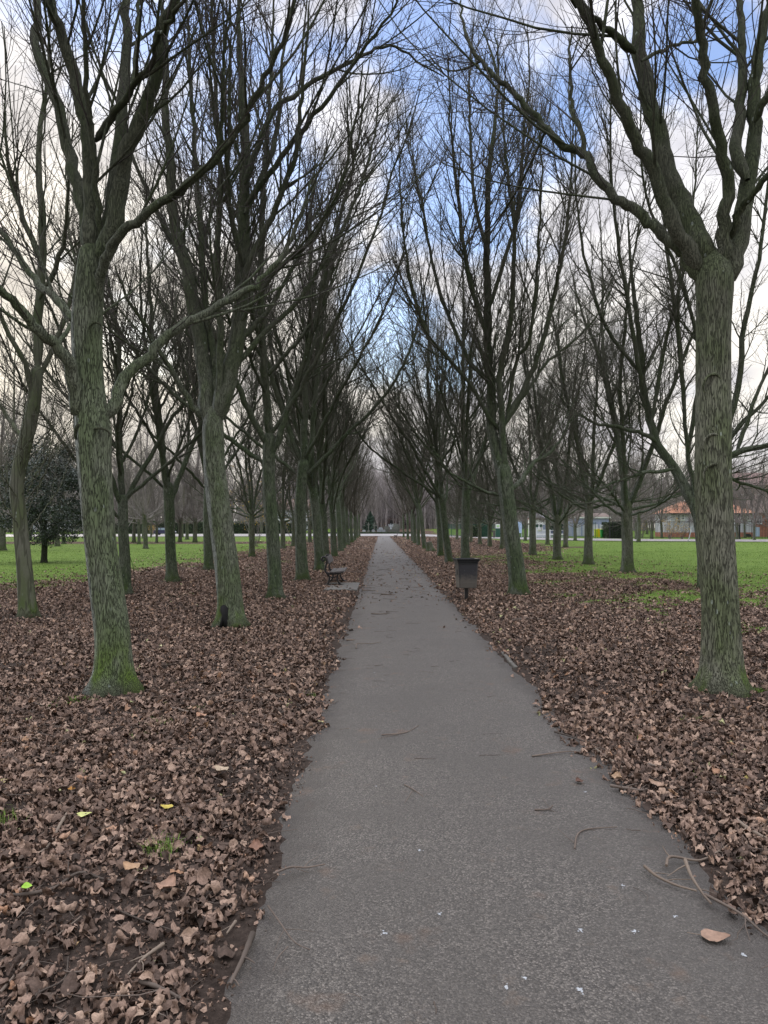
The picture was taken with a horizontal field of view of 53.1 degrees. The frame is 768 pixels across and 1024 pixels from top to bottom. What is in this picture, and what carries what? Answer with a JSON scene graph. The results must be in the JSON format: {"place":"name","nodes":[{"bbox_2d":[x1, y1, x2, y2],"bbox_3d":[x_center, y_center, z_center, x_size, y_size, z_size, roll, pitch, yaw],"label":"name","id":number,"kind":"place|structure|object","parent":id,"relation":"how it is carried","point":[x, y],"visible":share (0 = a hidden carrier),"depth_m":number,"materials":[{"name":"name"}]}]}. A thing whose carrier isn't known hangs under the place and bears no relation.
{"place":"outdoors","nodes":[
{"label":"outdoors","id":0,"kind":"place"},
{"bbox_2d":[0,528,767,1023],"bbox_3d":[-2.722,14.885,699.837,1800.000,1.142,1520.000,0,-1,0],"label":"ground","id":1,"kind":"structure","parent":0,"point":[216,1012],"depth_m":4.99,"materials":[{"name":"brown plant"}]},
{"bbox_2d":[0,332,56,550],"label":"park tree","id":2,"kind":"object","parent":1,"relation":"on","point":[3,540],"visible":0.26,"depth_m":53.16,"materials":[{"name":"brown plant"}]},
{"bbox_2d":[0,382,74,518],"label":"park tree","id":3,"kind":"object","parent":1,"relation":"on","point":[3,510],"visible":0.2,"depth_m":51.64,"materials":[{"name":"brown plant"}]},
{"bbox_2d":[0,916,81,993],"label":"fallen stick","id":4,"kind":"object","parent":1,"relation":"on","point":[4,987],"visible":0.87,"depth_m":2.80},
{"bbox_2d":[13,956,68,1017],"bbox_3d":[-1.187,1.645,2.687,0.085,0.036,0.348,0,-1,16],"label":"fallen stick","id":5,"kind":"object","parent":1,"relation":"on","point":[44,989],"visible":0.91,"depth_m":2.66,"materials":[{"name":"wood"}]},
{"bbox_2d":[0,433,82,562],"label":"evergreen tree","id":6,"kind":"object","parent":1,"relation":"on","point":[48,533],"visible":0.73,"depth_m":34.16,"materials":[{"name":"green plant"}]},
{"bbox_2d":[17,393,77,545],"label":"park tree","id":7,"kind":"object","parent":1,"relation":"on","point":[58,543],"visible":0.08,"depth_m":64.52,"materials":[{"name":"brown plant"}]},
{"bbox_2d":[0,0,162,618],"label":"park tree","id":8,"kind":"object","parent":1,"relation":"on","point":[27,606],"visible":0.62,"depth_m":13.77,"materials":[{"name":"brown plant"}]},
{"bbox_2d":[0,134,285,582],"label":"park tree","id":9,"kind":"object","parent":1,"relation":"on","point":[170,490],"visible":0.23,"depth_m":22.58,"materials":[{"name":"brown plant"}]},
{"bbox_2d":[112,434,178,543],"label":"park tree","id":10,"kind":"object","parent":1,"relation":"on","point":[138,523],"visible":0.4,"depth_m":72.64,"materials":[{"name":"brown plant"}]},
{"bbox_2d":[113,408,182,542],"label":"park tree","id":11,"kind":"object","parent":1,"relation":"on","point":[134,531],"visible":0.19,"depth_m":79.94,"materials":[{"name":"brown plant"}]},
{"bbox_2d":[112,387,199,548],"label":"park tree","id":12,"kind":"object","parent":1,"relation":"on","point":[143,512],"visible":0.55,"depth_m":57.17,"materials":[{"name":"brown plant"}]},
{"bbox_2d":[0,119,314,594],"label":"park tree","id":13,"kind":"object","parent":1,"relation":"on","point":[121,516],"visible":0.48,"depth_m":18.52,"materials":[{"name":"brown plant"}]},
{"bbox_2d":[131,443,190,542],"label":"park tree","id":14,"kind":"object","parent":1,"relation":"on","point":[156,519],"visible":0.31,"depth_m":78.83,"materials":[{"name":"brown plant"}]},
{"bbox_2d":[151,427,202,541],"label":"park tree","id":15,"kind":"object","parent":1,"relation":"on","point":[179,521],"visible":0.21,"depth_m":83.34,"materials":[{"name":"brown plant"}]},
{"bbox_2d":[156,430,202,539],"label":"park tree","id":16,"kind":"object","parent":1,"relation":"on","point":[186,528],"visible":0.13,"depth_m":98.64,"materials":[{"name":"brown plant"}]},
{"bbox_2d":[71,521,312,533],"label":"hedge","id":17,"kind":"object","parent":1,"relation":"on","point":[239,529],"visible":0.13,"depth_m":187.99,"materials":[{"name":"green plant"}]},
{"bbox_2d":[155,409,239,541],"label":"park tree","id":18,"kind":"object","parent":1,"relation":"on","point":[194,520],"visible":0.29,"depth_m":80.95,"materials":[{"name":"brown plant"}]},
{"bbox_2d":[159,421,246,518],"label":"park tree","id":19,"kind":"object","parent":1,"relation":"on","point":[198,475],"visible":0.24,"depth_m":80.23,"materials":[{"name":"brown plant"}]},
{"bbox_2d":[103,215,306,569],"bbox_3d":[-6.770,-5.050,29.458,9.201,14.699,8.809,-2,-1,-9],"label":"park tree","id":20,"kind":"object","parent":1,"relation":"on","point":[208,557],"visible":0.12,"depth_m":29.16,"materials":[{"name":"brown plant"}]},
{"bbox_2d":[0,0,430,697],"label":"avenue tree","id":21,"kind":"object","parent":1,"relation":"on","point":[106,228],"visible":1,"depth_m":7.55,"materials":[{"name":"brown plant"}]},
{"bbox_2d":[169,342,297,556],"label":"park tree","id":22,"kind":"object","parent":1,"relation":"on","point":[250,506],"visible":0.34,"depth_m":40.99,"materials":[{"name":"brown plant"}]},
{"bbox_2d":[14,0,467,598],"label":"avenue tree","id":23,"kind":"object","parent":1,"relation":"on","point":[270,440],"visible":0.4,"depth_m":17.20,"materials":[{"name":"brown plant"}]},
{"bbox_2d":[227,457,257,523],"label":"park tree","id":24,"kind":"object","parent":1,"relation":"on","point":[233,517],"visible":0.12,"depth_m":115.32,"materials":[{"name":"brown plant"}]},
{"bbox_2d":[0,0,493,627],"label":"avenue tree","id":25,"kind":"object","parent":1,"relation":"on","point":[218,368],"visible":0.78,"depth_m":12.68,"materials":[{"name":"brown plant"}]},
{"bbox_2d":[230,469,264,536],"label":"park tree","id":26,"kind":"object","parent":1,"relation":"on","point":[248,500],"visible":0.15,"depth_m":127.14,"materials":[{"name":"brown plant"}]},
{"bbox_2d":[230,467,280,545],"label":"tree","id":27,"kind":"object","parent":1,"relation":"on","point":[258,539],"visible":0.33,"depth_m":64.18,"materials":[{"name":"brown plant"}]},
{"bbox_2d":[237,379,325,548],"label":"park tree","id":28,"kind":"object","parent":1,"relation":"on","point":[282,521],"visible":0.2,"depth_m":57.47,"materials":[{"name":"brown plant"}]},
{"bbox_2d":[212,180,372,569],"bbox_3d":[-3.517,-5.053,28.873,6.446,14.726,9.444,0,-1,-7],"label":"avenue tree","id":29,"kind":"object","parent":1,"relation":"on","point":[315,512],"visible":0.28,"depth_m":28.46,"materials":[{"name":"brown plant"}]},
{"bbox_2d":[122,80,465,580],"bbox_3d":[-2.446,-5.531,23.468,9.245,15.428,9.657,-1,-2,-42],"label":"avenue tree","id":30,"kind":"object","parent":1,"relation":"on","point":[303,455],"visible":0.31,"depth_m":23.35,"materials":[{"name":"brown plant"}]},
{"bbox_2d":[253,419,354,546],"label":"park tree","id":31,"kind":"object","parent":1,"relation":"on","point":[293,531],"visible":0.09,"depth_m":63.84,"materials":[{"name":"brown plant"}]},
{"bbox_2d":[282,432,348,542],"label":"park tree","id":32,"kind":"object","parent":1,"relation":"on","point":[309,523],"visible":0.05,"depth_m":79.88,"materials":[{"name":"brown plant"}]},
{"bbox_2d":[242,274,391,561],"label":"avenue tree","id":33,"kind":"object","parent":1,"relation":"on","point":[323,479],"visible":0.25,"depth_m":34.77,"materials":[{"name":"brown plant"}]},
{"bbox_2d":[239,303,400,556],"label":"avenue tree","id":34,"kind":"object","parent":1,"relation":"on","point":[333,538],"visible":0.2,"depth_m":41.55,"materials":[{"name":"brown plant"}]},
{"bbox_2d":[281,344,380,551],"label":"avenue tree","id":35,"kind":"object","parent":1,"relation":"on","point":[339,529],"visible":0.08,"depth_m":50.51,"materials":[{"name":"brown plant"}]},
{"bbox_2d":[324,582,359,591],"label":"concrete slab","id":36,"kind":"structure","parent":1,"relation":"on","point":[354,585],"depth_m":20.25,"materials":[{"name":"concrete"}]},
{"bbox_2d":[321,554,346,584],"bbox_3d":[-1.386,1.624,21.681,0.671,0.830,1.850,0,-1,0],"label":"park bench","id":37,"kind":"object","parent":36,"relation":"on","point":[333,571],"visible":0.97,"depth_m":20.86,"materials":[{"name":"wood"}]},
{"bbox_2d":[317,378,378,548],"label":"avenue tree","id":38,"kind":"object","parent":1,"relation":"on","point":[343,518],"visible":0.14,"depth_m":57.51,"materials":[{"name":"brown plant"}]},
{"bbox_2d":[318,405,381,544],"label":"avenue tree","id":39,"kind":"object","parent":1,"relation":"on","point":[347,494],"visible":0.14,"depth_m":68.46,"materials":[{"name":"brown plant"}]},
{"bbox_2d":[343,405,378,542],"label":"avenue tree","id":40,"kind":"object","parent":1,"relation":"on","point":[350,524],"visible":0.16,"depth_m":79.86,"materials":[{"name":"brown plant"}]},
{"bbox_2d":[351,426,382,540],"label":"avenue tree","id":41,"kind":"object","parent":1,"relation":"on","point":[354,515],"visible":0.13,"depth_m":89.97,"materials":[{"name":"brown plant"}]},
{"bbox_2d":[352,454,381,536],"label":"avenue tree","id":42,"kind":"object","parent":1,"relation":"on","point":[359,515],"visible":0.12,"depth_m":125.14,"materials":[{"name":"brown plant"}]},
{"bbox_2d":[360,511,378,531],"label":"conifer","id":43,"kind":"object","parent":1,"relation":"on","point":[370,518],"visible":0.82,"depth_m":205.32,"materials":[{"name":"green plant"}]},
{"bbox_2d":[357,483,385,520],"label":"distant tree","id":44,"kind":"object","parent":1,"relation":"on","point":[370,502],"visible":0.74,"depth_m":219.45,"materials":[{"name":"grey plant"}]},
{"bbox_2d":[0,536,767,1023],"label":"leaf litter","id":45,"kind":"object","parent":1,"relation":"on","point":[176,726],"visible":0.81,"depth_m":6.04,"materials":[{"name":"plant"}]},
{"bbox_2d":[0,860,150,897],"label":"fallen stick","id":46,"kind":"object","parent":45,"relation":"on","point":[33,892],"visible":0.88,"depth_m":3.42,"materials":[{"name":"wood"}]},
{"bbox_2d":[127,942,164,974],"bbox_3d":[-0.887,1.642,2.826,0.090,0.032,0.226,0,-1,4],"label":"fallen stick","id":47,"kind":"object","parent":45,"relation":"on","point":[156,948],"visible":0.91,"depth_m":2.84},
{"bbox_2d":[129,975,187,1018],"bbox_3d":[-0.761,1.652,2.625,0.317,0.050,0.088,-1,-2,44],"label":"fallen stick","id":48,"kind":"object","parent":45,"relation":"on","point":[144,982],"visible":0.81,"depth_m":2.65,"materials":[{"name":"wood"}]},
{"bbox_2d":[154,874,175,895],"bbox_3d":[-0.960,1.624,3.347,0.127,0.038,0.087,1,-1,-36],"label":"fallen leaf","id":49,"kind":"object","parent":45,"relation":"on","point":[169,881],"visible":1,"depth_m":3.38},
{"bbox_2d":[141,829,199,860],"bbox_3d":[-1.088,1.657,3.832,0.311,0.090,0.231,-1,-1,29],"label":"grass tuft","id":50,"kind":"object","parent":45,"relation":"on","point":[164,846],"visible":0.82,"depth_m":3.82,"materials":[{"name":"plant"}]},
{"bbox_2d":[0,602,767,1023],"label":"twig debris","id":51,"kind":"object","parent":45,"relation":"on","point":[304,744],"visible":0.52,"depth_m":6.29,"materials":[{"name":"brown plant"}]},
{"bbox_2d":[0,450,767,531],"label":"wood","id":52,"kind":"object","parent":1,"relation":"on","point":[430,522],"visible":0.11,"depth_m":238.40,"materials":[{"name":"plant"}]},
{"bbox_2d":[375,453,416,537],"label":"avenue tree","id":53,"kind":"object","parent":1,"relation":"on","point":[397,502],"visible":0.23,"depth_m":117.54,"materials":[{"name":"brown plant"}]},
{"bbox_2d":[378,448,417,539],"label":"avenue tree","id":54,"kind":"object","parent":1,"relation":"on","point":[406,511],"visible":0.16,"depth_m":99.41,"materials":[{"name":"brown plant"}]},
{"bbox_2d":[374,400,433,542],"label":"avenue tree","id":55,"kind":"object","parent":1,"relation":"on","point":[412,509],"visible":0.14,"depth_m":75.69,"materials":[{"name":"brown plant"}]},
{"bbox_2d":[283,263,533,562],"bbox_3d":[2.246,-4.934,34.609,8.772,14.740,11.362,-8,-1,35],"label":"avenue tree","id":56,"kind":"object","parent":1,"relation":"on","point":[442,498],"visible":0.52,"depth_m":34.26,"materials":[{"name":"brown plant"}]},
{"bbox_2d":[374,390,460,544],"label":"avenue tree","id":57,"kind":"object","parent":1,"relation":"on","point":[418,529],"visible":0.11,"depth_m":68.47,"materials":[{"name":"brown plant"}]},
{"bbox_2d":[384,439,450,540],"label":"avenue tree","id":58,"kind":"object","parent":1,"relation":"on","point":[409,496],"visible":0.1,"depth_m":87.18,"materials":[{"name":"brown plant"}]},
{"bbox_2d":[362,376,473,548],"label":"avenue tree","id":59,"kind":"object","parent":1,"relation":"on","point":[417,502],"visible":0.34,"depth_m":56.53,"materials":[{"name":"brown plant"}]},
{"bbox_2d":[361,292,497,555],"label":"avenue tree","id":60,"kind":"object","parent":1,"relation":"on","point":[440,551],"visible":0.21,"depth_m":41.75,"materials":[{"name":"brown plant"}]},
{"bbox_2d":[339,207,554,557],"bbox_3d":[2.875,-5.141,32.416,8.700,15.009,10.691,0,-1,12],"label":"avenue tree","id":61,"kind":"object","parent":1,"relation":"on","point":[465,518],"visible":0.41,"depth_m":31.48,"materials":[{"name":"brown plant"}]},
{"bbox_2d":[427,461,492,539],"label":"park tree","id":62,"kind":"object","parent":1,"relation":"on","point":[456,519],"visible":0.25,"depth_m":99.24,"materials":[{"name":"brown plant"}]},
{"bbox_2d":[453,558,479,598],"bbox_3d":[1.806,1.525,16.853,0.512,1.015,0.512,0,-1,-7],"label":"litter bin","id":63,"kind":"object","parent":1,"relation":"on","point":[466,570],"visible":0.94,"depth_m":16.66,"materials":[{"name":"metal"}]},
{"bbox_2d":[443,418,497,541],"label":"park tree","id":64,"kind":"object","parent":1,"relation":"on","point":[471,533],"visible":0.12,"depth_m":82.23,"materials":[{"name":"brown plant"}]},
{"bbox_2d":[445,410,498,544],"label":"park tree","id":65,"kind":"object","parent":1,"relation":"on","point":[478,524],"visible":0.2,"depth_m":70.20,"materials":[{"name":"brown plant"}]},
{"bbox_2d":[451,397,523,546],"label":"park tree","id":66,"kind":"object","parent":1,"relation":"on","point":[489,524],"visible":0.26,"depth_m":62.48,"materials":[{"name":"brown plant"}]},
{"bbox_2d":[449,524,528,537],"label":"metal railing","id":67,"kind":"object","parent":1,"relation":"on","point":[485,530],"visible":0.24,"depth_m":120.24,"materials":[{"name":"metal"}]},
{"bbox_2d":[447,381,556,548],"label":"park tree","id":68,"kind":"object","parent":1,"relation":"on","point":[486,464],"visible":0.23,"depth_m":57.50,"materials":[{"name":"brown plant"}]},
{"bbox_2d":[349,0,676,594],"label":"avenue tree","id":69,"kind":"object","parent":1,"relation":"on","point":[517,579],"visible":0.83,"depth_m":18.48,"materials":[{"name":"brown plant"}]},
{"bbox_2d":[433,293,610,554],"bbox_3d":[8.618,-4.763,44.362,11.085,14.738,10.472,0,-1,-9],"label":"park tree","id":70,"kind":"object","parent":1,"relation":"on","point":[532,537],"visible":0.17,"depth_m":44.20,"materials":[{"name":"brown plant"}]},
{"bbox_2d":[515,456,543,540],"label":"park tree","id":71,"kind":"object","parent":1,"relation":"on","point":[524,522],"visible":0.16,"depth_m":89.91,"materials":[{"name":"brown plant"}]},
{"bbox_2d":[517,434,582,544],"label":"park tree","id":72,"kind":"object","parent":1,"relation":"on","point":[547,541],"visible":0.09,"depth_m":70.13,"materials":[{"name":"brown plant"}]},
{"bbox_2d":[497,379,611,546],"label":"park tree","id":73,"kind":"object","parent":1,"relation":"on","point":[565,532],"visible":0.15,"depth_m":61.15,"materials":[{"name":"brown plant"}]},
{"bbox_2d":[482,270,635,559],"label":"park tree","id":74,"kind":"object","parent":1,"relation":"on","point":[557,519],"visible":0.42,"depth_m":38.30,"materials":[{"name":"brown plant"}]},
{"bbox_2d":[364,0,767,697],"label":"avenue tree","id":75,"kind":"object","parent":1,"relation":"on","point":[710,268],"visible":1,"depth_m":7.63,"materials":[{"name":"brown plant"}]},
{"bbox_2d":[471,239,694,564],"bbox_3d":[9.024,-4.650,33.702,10.675,14.092,9.912,0,-1,4],"label":"park tree","id":76,"kind":"object","parent":1,"relation":"on","point":[588,542],"visible":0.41,"depth_m":33.30,"materials":[{"name":"brown plant"}]},
{"bbox_2d":[560,446,615,540],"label":"park tree","id":77,"kind":"object","parent":1,"relation":"on","point":[576,521],"visible":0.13,"depth_m":91.33,"materials":[{"name":"grey plant"}]},
{"bbox_2d":[601,521,620,537],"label":"hedge","id":78,"kind":"object","parent":1,"relation":"on","point":[605,528],"visible":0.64,"depth_m":110.41,"materials":[{"name":"green plant"}]},
{"bbox_2d":[506,138,765,572],"bbox_3d":[9.035,-5.300,27.570,8.730,15.125,9.181,0,-1,-17],"label":"park tree","id":79,"kind":"object","parent":1,"relation":"on","point":[626,514],"visible":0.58,"depth_m":27.29,"materials":[{"name":"brown plant"}]},
{"bbox_2d":[594,413,682,541],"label":"park tree","id":80,"kind":"object","parent":1,"relation":"on","point":[637,517],"visible":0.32,"depth_m":82.16,"materials":[{"name":"grey plant"}]},
{"bbox_2d":[609,450,672,538],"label":"park tree","id":81,"kind":"object","parent":1,"relation":"on","point":[635,522],"visible":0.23,"depth_m":97.52,"materials":[{"name":"grey plant"}]},
{"bbox_2d":[524,2,767,588],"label":"park tree","id":82,"kind":"object","parent":1,"relation":"on","point":[675,315],"visible":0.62,"depth_m":20.28,"materials":[{"name":"brown plant"}]},
{"bbox_2d":[633,452,680,538],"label":"park tree","id":83,"kind":"object","parent":1,"relation":"on","point":[651,517],"visible":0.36,"depth_m":104.62,"materials":[{"name":"grey plant"}]},
{"bbox_2d":[642,462,688,536],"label":"park tree","id":84,"kind":"object","parent":1,"relation":"on","point":[661,516],"visible":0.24,"depth_m":114.18,"materials":[{"name":"grey plant"}]},
{"bbox_2d":[655,473,692,522],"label":"park tree","id":85,"kind":"object","parent":1,"relation":"on","point":[672,507],"visible":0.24,"depth_m":125.45,"materials":[{"name":"grey plant"}]},
{"bbox_2d":[612,521,765,538],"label":"metal railing","id":86,"kind":"object","parent":1,"relation":"on","point":[685,529],"visible":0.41,"depth_m":104.50,"materials":[{"name":"metal"}]},
{"bbox_2d":[662,842,729,866],"bbox_3d":[1.519,1.650,3.742,0.548,0.063,0.133,1,-1,-28],"label":"fallen stick","id":87,"kind":"object","parent":1,"relation":"on","point":[680,857],"visible":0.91,"depth_m":3.67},
{"bbox_2d":[653,501,757,536],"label":"pavilion","id":88,"kind":"structure","parent":1,"relation":"on","point":[682,517],"depth_m":125.20,"materials":[{"name":"orange brick"}]},
{"bbox_2d":[732,452,760,538],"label":"park tree","id":89,"kind":"object","parent":1,"relation":"on","point":[735,507],"visible":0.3,"depth_m":98.48,"materials":[{"name":"grey plant"}]},
{"bbox_2d":[732,451,767,539],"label":"park tree","id":90,"kind":"object","parent":1,"relation":"on","point":[754,521],"visible":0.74,"depth_m":92.80,"materials":[{"name":"grey plant"}]},
{"bbox_2d":[732,458,767,537],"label":"park tree","id":91,"kind":"object","parent":1,"relation":"on","point":[744,530],"visible":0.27,"depth_m":114.68,"materials":[{"name":"grey plant"}]},
{"bbox_2d":[738,461,767,526],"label":"park tree","id":92,"kind":"object","parent":1,"relation":"on","point":[763,502],"visible":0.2,"depth_m":120.06,"materials":[{"name":"grey plant"}]},
{"bbox_2d":[0,537,767,631],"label":"grass","id":93,"kind":"structure","parent":0,"point":[80,551],"depth_m":34.78,"materials":[{"name":"plant"}]},
{"bbox_2d":[0,0,767,527],"label":"sky","id":94,"kind":"structure","parent":0,"point":[760,298],"materials":[{"name":"blue"}]},
{"bbox_2d":[6,534,767,541],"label":"road","id":95,"kind":"structure","parent":0,"point":[594,539],"depth_m":115.00,"materials":[{"name":"asphalt"}]},
{"bbox_2d":[224,536,767,1023],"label":"path","id":96,"kind":"structure","parent":0,"point":[506,880],"depth_m":3.50,"materials":[{"name":"asphalt"}]},
{"bbox_2d":[229,931,255,986],"bbox_3d":[-0.503,1.637,2.826,0.081,0.037,0.344,0,-1,0],"label":"fallen stick","id":97,"kind":"object","parent":96,"relation":"on","point":[250,939],"visible":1,"depth_m":2.81,"materials":[{"name":"wood"}]},
{"bbox_2d":[267,905,313,970],"bbox_3d":[-0.356,1.639,2.976,0.171,0.043,0.472,0,-1,-11],"label":"fallen stick","id":98,"kind":"object","parent":96,"relation":"on","point":[271,910],"visible":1,"depth_m":2.97,"materials":[{"name":"wood"}]},
{"bbox_2d":[331,552,551,768],"bbox_3d":[0.437,2.102,26.565,2.457,0.017,43.076,0,-1,0],"label":"twig debris","id":99,"kind":"object","parent":96,"relation":"on","point":[417,623],"visible":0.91,"depth_m":17.72,"materials":[{"name":"brown plant"}]},
{"bbox_2d":[643,865,696,891],"bbox_3d":[1.278,1.630,3.437,0.274,0.038,0.098,-1,-2,42],"label":"fallen stick","id":100,"kind":"object","parent":96,"relation":"on","point":[661,878],"visible":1,"depth_m":3.41,"materials":[{"name":"wood"}]},
{"bbox_2d":[667,858,714,904],"bbox_3d":[1.355,1.635,3.407,0.143,0.032,0.420,0,-1,0],"label":"fallen stick","id":101,"kind":"object","parent":96,"relation":"on","point":[686,865],"visible":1,"depth_m":3.41,"materials":[{"name":"wood"}]},
{"bbox_2d":[687,929,730,941],"bbox_3d":[1.258,1.630,2.969,0.091,0.019,0.135,1,-1,-41],"label":"fallen leaf","id":102,"kind":"object","parent":96,"relation":"on","point":[712,935],"visible":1,"depth_m":2.97,"materials":[{"name":"plant"}]},
{"bbox_2d":[704,893,767,939],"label":"fallen stick","id":103,"kind":"object","parent":96,"relation":"on","point":[735,910],"visible":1,"depth_m":3.11,"materials":[{"name":"wood"}]},
{"bbox_2d":[568,513,610,535],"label":"shed","id":104,"kind":"structure","parent":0,"point":[603,517],"depth_m":135.13,"materials":[{"name":"white paint"}]},
{"bbox_2d":[736,495,767,536],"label":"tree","id":105,"kind":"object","parent":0,"point":[758,533],"depth_m":128.22,"materials":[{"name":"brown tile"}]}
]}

